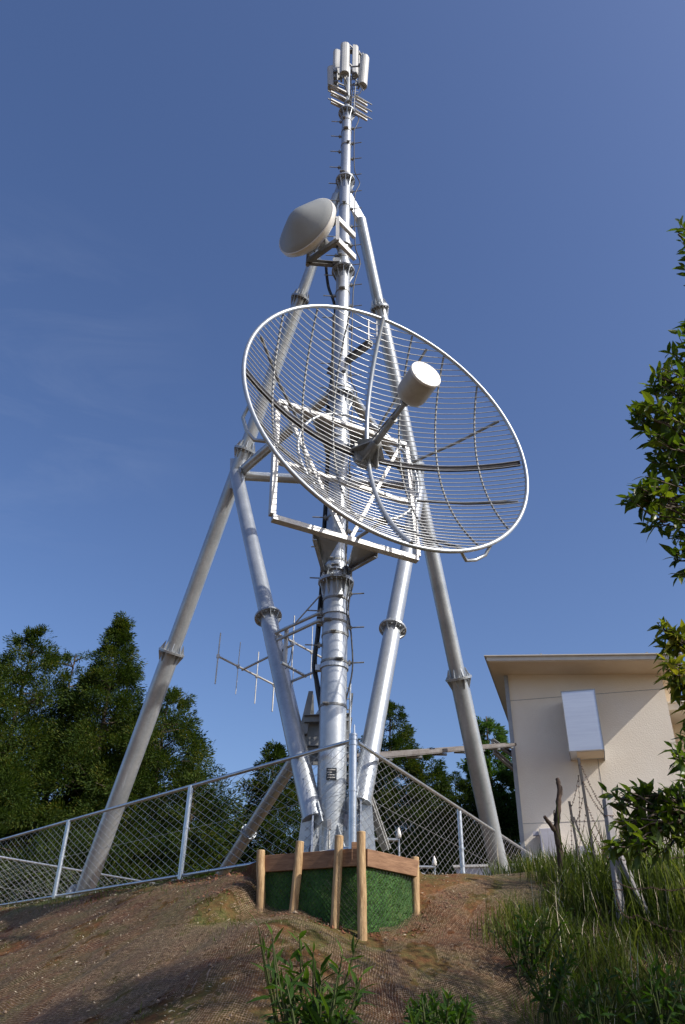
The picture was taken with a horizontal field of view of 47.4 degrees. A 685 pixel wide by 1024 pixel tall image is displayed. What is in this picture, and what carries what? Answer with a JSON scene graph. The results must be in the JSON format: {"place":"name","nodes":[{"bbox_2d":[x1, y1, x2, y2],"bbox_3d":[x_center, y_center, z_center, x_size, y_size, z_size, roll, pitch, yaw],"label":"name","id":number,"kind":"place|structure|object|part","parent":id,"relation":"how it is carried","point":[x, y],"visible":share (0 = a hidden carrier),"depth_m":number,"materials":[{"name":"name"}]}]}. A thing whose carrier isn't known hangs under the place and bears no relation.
{"place":"outdoors","nodes":[
{"label":"outdoors","id":0,"kind":"place"},
{"bbox_2d":[0,871,684,1023],"bbox_3d":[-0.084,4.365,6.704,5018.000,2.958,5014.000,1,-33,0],"label":"ground","id":1,"kind":"structure","parent":0,"point":[422,958],"depth_m":6.70,"materials":[{"name":"red soil"}]},
{"bbox_2d":[0,663,51,903],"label":"cypress tree","id":2,"kind":"object","parent":1,"relation":"on","point":[4,720],"visible":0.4,"depth_m":20.97,"materials":[{"name":"green plant"}]},
{"bbox_2d":[0,797,107,906],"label":"understorey bush","id":3,"kind":"object","parent":1,"relation":"on","point":[56,817],"visible":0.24,"depth_m":18.18,"materials":[{"name":"green plant"}]},
{"bbox_2d":[0,624,126,904],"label":"cypress tree","id":4,"kind":"object","parent":1,"relation":"on","point":[17,674],"visible":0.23,"depth_m":23.55,"materials":[{"name":"green plant"}]},
{"bbox_2d":[0,649,137,862],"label":"cypress tree","id":5,"kind":"object","parent":1,"relation":"on","point":[69,657],"visible":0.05,"depth_m":24.88,"materials":[{"name":"green plant"}]},
{"bbox_2d":[0,856,158,906],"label":"chain link fence","id":6,"kind":"object","parent":1,"relation":"on","point":[49,865],"visible":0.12,"depth_m":16.11,"materials":[{"name":"metal"}]},
{"bbox_2d":[0,610,175,905],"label":"cypress tree","id":7,"kind":"object","parent":1,"relation":"on","point":[103,682],"visible":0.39,"depth_m":22.90,"materials":[{"name":"green plant"}]},
{"bbox_2d":[0,792,205,906],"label":"understorey bush","id":8,"kind":"object","parent":1,"relation":"on","point":[129,849],"visible":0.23,"depth_m":18.99,"materials":[{"name":"green plant"}]},
{"bbox_2d":[9,708,206,897],"bbox_3d":[-6.311,9.647,23.482,6.694,8.158,7.632,1,-33,0],"label":"cypress tree","id":9,"kind":"object","parent":1,"relation":"on","point":[172,748],"visible":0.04,"depth_m":23.03,"materials":[{"name":"green plant"}]},
{"bbox_2d":[1,868,238,913],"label":"fence foot grass","id":10,"kind":"structure","parent":1,"relation":"on","point":[63,899],"depth_m":9.81,"materials":[{"name":"green plant"}]},
{"bbox_2d":[27,686,255,890],"bbox_3d":[-5.091,8.692,22.191,7.175,8.054,6.896,1,-33,0],"label":"cypress tree","id":11,"kind":"object","parent":1,"relation":"on","point":[192,740],"visible":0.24,"depth_m":21.63,"materials":[{"name":"green plant"}]},
{"bbox_2d":[0,875,320,1023],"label":"erosion netting","id":12,"kind":"object","parent":1,"relation":"on","point":[106,929],"visible":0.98,"depth_m":7.35,"materials":[{"name":"brown fabric"}]},
{"bbox_2d":[116,767,234,887],"bbox_3d":[-4.152,9.063,20.063,4.201,4.930,3.378,28,-41,-35],"label":"cypress tree","id":13,"kind":"object","parent":1,"relation":"on","point":[211,833],"visible":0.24,"depth_m":20.13,"materials":[{"name":"green plant"}]},
{"bbox_2d":[0,733,357,905],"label":"chain link fence","id":14,"kind":"object","parent":1,"relation":"on","point":[352,761],"visible":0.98,"depth_m":9.96,"materials":[{"name":"metal"}]},
{"bbox_2d":[28,917,403,1023],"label":"erosion netting","id":15,"kind":"object","parent":1,"relation":"on","point":[179,955],"visible":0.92,"depth_m":5.96,"materials":[{"name":"brown fabric"}]},
{"bbox_2d":[213,739,301,872],"bbox_3d":[-2.041,9.526,21.627,4.144,6.439,4.127,16,-35,-22],"label":"cypress tree","id":16,"kind":"object","parent":1,"relation":"on","point":[268,753],"visible":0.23,"depth_m":21.77,"materials":[{"name":"green plant"}]},
{"bbox_2d":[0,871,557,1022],"bbox_3d":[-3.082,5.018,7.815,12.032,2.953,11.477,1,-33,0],"label":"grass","id":17,"kind":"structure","parent":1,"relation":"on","point":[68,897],"depth_m":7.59,"materials":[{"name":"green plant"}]},
{"bbox_2d":[62,66,508,897],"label":"antenna tower","id":18,"kind":"structure","parent":1,"relation":"on","point":[326,724],"depth_m":12.27,"materials":[{"name":"silver metal"}]},
{"bbox_2d":[241,595,348,681],"bbox_3d":[-0.859,1.755,10.185,2.068,1.095,0.712,-24,-41,34],"label":"antenna outrigger","id":19,"kind":"object","parent":18,"relation":"attached to","point":[318,622],"visible":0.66,"depth_m":9.93,"materials":[{"name":"silver metal"}]},
{"bbox_2d":[214,633,293,711],"bbox_3d":[-1.223,2.358,11.183,0.050,0.794,1.768,-18,-37,27],"label":"yagi antenna","id":20,"kind":"object","parent":19,"relation":"attached to","point":[218,656],"visible":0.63,"depth_m":10.97,"materials":[{"name":"silver metal"}]},
{"bbox_2d":[274,615,320,678],"bbox_3d":[-0.592,1.848,10.813,0.050,0.787,1.083,-20,-38,29],"label":"yagi antenna","id":21,"kind":"object","parent":19,"relation":"attached to","point":[299,645],"visible":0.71,"depth_m":10.80,"materials":[{"name":"silver metal"}]},
{"bbox_2d":[279,198,355,266],"bbox_3d":[-0.432,-4.817,13.460,1.347,1.184,0.966,1,-33,0],"label":"covered dish antenna","id":22,"kind":"object","parent":18,"relation":"attached to","point":[308,227],"visible":0.96,"depth_m":13.11,"materials":[{"name":"grey paint"}]},
{"bbox_2d":[327,65,350,105],"bbox_3d":[-0.073,-8.845,16.380,0.542,1.633,0.186,1,-33,0],"label":"panel antenna","id":23,"kind":"object","parent":18,"relation":"attached to","point":[331,72],"visible":0.81,"depth_m":16.53,"materials":[{"name":"grey paint"}]},
{"bbox_2d":[333,49,350,97],"bbox_3d":[-0.008,-9.334,16.784,0.430,2.033,0.169,1,-33,0],"label":"panel antenna","id":24,"kind":"object","parent":18,"relation":"attached to","point":[336,58],"visible":0.41,"depth_m":16.95,"materials":[{"name":"grey paint"}]},
{"bbox_2d":[340,42,349,99],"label":"panel antenna","id":25,"kind":"object","parent":18,"relation":"attached to","point":[344,58],"visible":1,"depth_m":16.35,"materials":[{"name":"grey paint"}]},
{"bbox_2d":[328,83,371,121],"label":"mast head arms","id":26,"kind":"object","parent":18,"relation":"attached to","point":[342,99],"visible":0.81,"depth_m":16.25},
{"bbox_2d":[349,44,357,89],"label":"panel antenna","id":27,"kind":"object","parent":18,"relation":"attached to","point":[354,53],"visible":0.73,"depth_m":17.27,"materials":[{"name":"grey paint"}]},
{"bbox_2d":[326,319,383,374],"bbox_3d":[0.150,-2.607,12.279,1.050,0.600,0.249,-21,-39,31],"label":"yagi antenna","id":28,"kind":"object","parent":18,"relation":"attached to","point":[360,348],"visible":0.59,"depth_m":12.07,"materials":[{"name":"silver metal"}]},
{"bbox_2d":[352,71,358,109],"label":"whip antenna","id":29,"kind":"object","parent":18,"relation":"attached to","point":[355,88],"visible":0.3,"depth_m":16.90,"materials":[{"name":"silver metal"}]},
{"bbox_2d":[349,45,363,86],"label":"panel antenna","id":30,"kind":"object","parent":18,"relation":"attached to","point":[359,54],"visible":0.34,"depth_m":17.54,"materials":[{"name":"grey paint"}]},
{"bbox_2d":[350,53,368,103],"bbox_3d":[0.361,-9.017,16.516,0.441,1.932,0.208,-16,-36,25],"label":"panel antenna","id":31,"kind":"object","parent":18,"relation":"attached to","point":[363,66],"visible":1,"depth_m":16.59,"materials":[{"name":"grey paint"}]},
{"bbox_2d":[241,304,528,574],"bbox_3d":[0.644,-0.984,10.096,3.664,4.018,2.594,1,-33,0],"label":"grid dish antenna","id":32,"kind":"object","parent":18,"relation":"attached to","point":[420,382],"visible":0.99,"depth_m":9.95,"materials":[{"name":"metal"}]},
{"bbox_2d":[247,913,377,1023],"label":"leafy shrub","id":33,"kind":"object","parent":1,"relation":"on","point":[312,1010],"visible":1,"depth_m":2.63,"materials":[{"name":"green plant"}]},
{"bbox_2d":[161,872,468,943],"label":"soil clods","id":34,"kind":"object","parent":1,"relation":"on","point":[169,882],"visible":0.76,"depth_m":7.62,"materials":[{"name":"brown soil"}]},
{"bbox_2d":[0,874,631,1023],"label":"pebbles","id":35,"kind":"object","parent":1,"relation":"on","point":[210,965],"visible":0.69,"depth_m":6.60,"materials":[{"name":"grey stone"}]},
{"bbox_2d":[229,831,423,940],"bbox_3d":[-0.177,4.003,7.789,2.200,1.258,1.760,1,-33,0],"label":"timber retaining corner","id":36,"kind":"object","parent":1,"relation":"on","point":[360,888],"visible":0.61,"depth_m":7.49,"materials":[{"name":"wood"}]},
{"bbox_2d":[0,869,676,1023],"bbox_3d":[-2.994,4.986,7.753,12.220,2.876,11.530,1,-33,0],"label":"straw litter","id":37,"kind":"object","parent":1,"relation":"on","point":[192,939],"visible":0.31,"depth_m":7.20,"materials":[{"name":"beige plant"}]},
{"bbox_2d":[346,735,387,843],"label":"cypress tree","id":38,"kind":"object","parent":1,"relation":"on","point":[347,765],"visible":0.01,"depth_m":26.02,"materials":[{"name":"green plant"}]},
{"bbox_2d":[375,827,400,855],"bbox_3d":[0.555,4.623,10.426,0.476,0.797,0.072,1,-33,0],"label":"pipe lamp","id":39,"kind":"object","parent":1,"relation":"on","point":[397,836],"visible":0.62,"depth_m":10.54,"materials":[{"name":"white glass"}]},
{"bbox_2d":[346,699,463,871],"bbox_3d":[1.526,9.979,24.170,5.780,8.727,5.206,1,-33,0],"label":"cypress tree","id":40,"kind":"object","parent":1,"relation":"on","point":[399,739],"visible":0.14,"depth_m":24.42,"materials":[{"name":"green plant"}]},
{"bbox_2d":[419,856,436,874],"bbox_3d":[1.157,5.560,11.786,0.556,0.705,0.072,1,-33,0],"label":"pipe lamp","id":41,"kind":"object","parent":1,"relation":"on","point":[431,867],"visible":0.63,"depth_m":11.87,"materials":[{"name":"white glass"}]},
{"bbox_2d":[375,808,485,874],"bbox_3d":[1.810,9.838,19.919,5.300,4.426,5.833,-9,-34,16],"label":"understorey bush","id":42,"kind":"object","parent":1,"relation":"on","point":[425,863],"visible":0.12,"depth_m":20.06,"materials":[{"name":"green plant"}]},
{"bbox_2d":[400,986,477,1023],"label":"leafy shrub","id":43,"kind":"object","parent":1,"relation":"on","point":[431,1013],"visible":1,"depth_m":2.42,"materials":[{"name":"green plant"}]},
{"bbox_2d":[374,747,507,865],"bbox_3d":[2.564,10.622,23.637,5.731,6.924,5.225,1,-33,0],"label":"cypress tree","id":44,"kind":"object","parent":1,"relation":"on","point":[438,774],"visible":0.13,"depth_m":23.98,"materials":[{"name":"green plant"}]},
{"bbox_2d":[357,741,539,874],"bbox_3d":[2.259,5.481,11.884,0.100,1.339,9.854,-14,-35,22],"label":"chain link fence","id":45,"kind":"object","parent":1,"relation":"on","point":[460,834],"visible":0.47,"depth_m":10.05,"materials":[{"name":"metal"}]},
{"bbox_2d":[432,771,508,863],"bbox_3d":[3.693,11.163,23.885,4.236,6.380,4.199,-19,-38,29],"label":"cypress tree","id":46,"kind":"object","parent":1,"relation":"on","point":[463,786],"visible":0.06,"depth_m":24.94,"materials":[{"name":"green plant"}]},
{"bbox_2d":[456,716,521,863],"bbox_3d":[5.023,10.561,24.814,3.730,8.406,4.066,1,-33,0],"label":"pine tree","id":47,"kind":"object","parent":1,"relation":"on","point":[507,818],"visible":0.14,"depth_m":25.13,"materials":[{"name":"green plant"}]},
{"bbox_2d":[453,863,525,875],"bbox_3d":[2.925,7.110,14.444,1.600,1.013,0.705,-8,-34,14],"label":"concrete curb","id":48,"kind":"object","parent":1,"relation":"on","point":[457,867],"visible":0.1,"depth_m":14.52,"materials":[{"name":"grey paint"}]},
{"bbox_2d":[473,778,520,862],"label":"pine tree","id":49,"kind":"object","parent":1,"relation":"on","point":[501,790],"visible":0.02,"depth_m":25.16,"materials":[{"name":"green plant"}]},
{"bbox_2d":[487,904,573,994],"bbox_3d":[1.558,3.637,6.462,0.687,0.722,0.421,-21,-39,30],"label":"leafy shrub","id":50,"kind":"object","parent":1,"relation":"on","point":[520,946],"visible":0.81,"depth_m":6.50,"materials":[{"name":"green plant"}]},
{"bbox_2d":[379,871,684,1023],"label":"erosion netting","id":51,"kind":"object","parent":1,"relation":"on","point":[456,972],"visible":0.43,"depth_m":6.67,"materials":[{"name":"brown fabric"}]},
{"bbox_2d":[511,933,581,1023],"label":"leafy shrub","id":52,"kind":"object","parent":1,"relation":"on","point":[558,981],"visible":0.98,"depth_m":5.20,"materials":[{"name":"green plant"}]},
{"bbox_2d":[539,828,556,862],"bbox_3d":[4.393,7.683,16.245,0.346,2.035,0.395,-8,-34,14],"label":"equipment cabinet","id":53,"kind":"object","parent":1,"relation":"on","point":[545,834],"visible":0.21,"depth_m":16.53,"materials":[{"name":"white metal"}]},
{"bbox_3d":[4.348,7.582,16.126,0.311,1.750,0.012,-8,-34,14],"label":"door","id":54,"kind":"part","parent":53,"relation":"part of","materials":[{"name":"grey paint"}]},
{"bbox_2d":[543,778,565,887],"bbox_3d":[2.285,3.456,8.370,0.281,1.201,0.111,8,-33,-11],"label":"dead stump","id":55,"kind":"object","parent":1,"relation":"on","point":[555,826],"visible":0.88,"depth_m":8.39,"materials":[{"name":"brown wood"}]},
{"bbox_2d":[470,808,684,1023],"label":"tall grass","id":56,"kind":"structure","parent":1,"relation":"on","point":[542,870],"depth_m":6.95,"materials":[{"name":"green plant"}]},
{"bbox_2d":[484,652,684,860],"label":"building","id":57,"kind":"structure","parent":1,"relation":"on","point":[632,699],"depth_m":17.73,"materials":[{"name":"beige paint"}]},
{"bbox_2d":[347,739,516,770],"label":"cable bridge","id":58,"kind":"structure","parent":57,"relation":"attached to","point":[495,745],"depth_m":13.18,"materials":[{"name":"silver metal"}]},
{"bbox_2d":[533,831,538,836],"bbox_3d":[4.182,6.961,16.856,0.120,0.080,0.280,-8,-34,14],"label":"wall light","id":59,"kind":"object","parent":57,"relation":"attached to","point":[536,833],"visible":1,"depth_m":16.74,"materials":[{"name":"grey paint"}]},
{"bbox_2d":[561,689,604,759],"bbox_3d":[5.402,4.803,17.555,0.747,1.394,0.780,-8,-34,14],"label":"wall duct box","id":60,"kind":"object","parent":57,"relation":"attached to","point":[583,727],"visible":0.99,"depth_m":17.24,"materials":[{"name":"white metal"}]},
{"bbox_2d":[497,825,684,1023],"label":"dry stalks","id":61,"kind":"object","parent":1,"relation":"on","point":[590,918],"visible":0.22,"depth_m":7.00,"materials":[{"name":"plant"}]},
{"bbox_2d":[556,968,646,1023],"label":"leafy shrub","id":62,"kind":"object","parent":1,"relation":"on","point":[590,1016],"visible":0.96,"depth_m":4.58,"materials":[{"name":"green plant"}]},
{"bbox_2d":[568,758,684,932],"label":"barbed wire fence","id":63,"kind":"object","parent":1,"relation":"on","point":[572,819],"visible":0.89,"depth_m":8.37,"materials":[{"name":"metal"}]},
{"bbox_2d":[602,798,654,927],"bbox_3d":[2.701,3.414,7.361,0.379,1.386,0.166,-3,-33,6],"label":"concrete post","id":64,"kind":"object","parent":1,"relation":"on","point":[611,833],"visible":0.34,"depth_m":7.35,"materials":[{"name":"concrete"}]},
{"bbox_2d":[613,945,684,1023],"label":"leafy shrub","id":65,"kind":"object","parent":1,"relation":"on","point":[652,1015],"visible":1,"depth_m":4.13,"materials":[{"name":"green plant"}]},
{"bbox_2d":[615,216,684,585],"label":"broadleaf tree","id":66,"kind":"object","parent":1,"relation":"on","point":[668,439],"visible":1,"depth_m":4.52,"materials":[{"name":"green plant"}]},
{"bbox_2d":[596,778,684,872],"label":"leafy branch","id":67,"kind":"object","parent":66,"relation":"attached to","point":[668,811],"visible":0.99,"depth_m":3.63,"materials":[{"name":"green plant"}]},
{"bbox_2d":[653,651,684,723],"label":"leafy branch","id":68,"kind":"object","parent":66,"relation":"attached to","point":[676,683],"visible":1,"depth_m":3.91,"materials":[{"name":"green plant"}]},
{"bbox_2d":[647,616,684,675],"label":"leafy branch","id":69,"kind":"object","parent":68,"relation":"attached to","point":[674,646],"visible":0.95,"depth_m":4.13,"materials":[{"name":"green plant"}]},
{"bbox_2d":[658,720,684,797],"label":"leafy branch","id":70,"kind":"object","parent":66,"relation":"attached to","point":[680,760],"visible":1,"depth_m":3.65,"materials":[{"name":"green plant"}]},
{"bbox_2d":[667,701,684,779],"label":"building wing","id":71,"kind":"structure","parent":1,"relation":"on","point":[678,716],"depth_m":19.22,"materials":[{"name":"beige paint"}]},
{"bbox_2d":[0,0,684,851],"label":"sky","id":72,"kind":"structure","parent":0,"point":[521,165],"materials":[{"name":"blue"}]}
]}

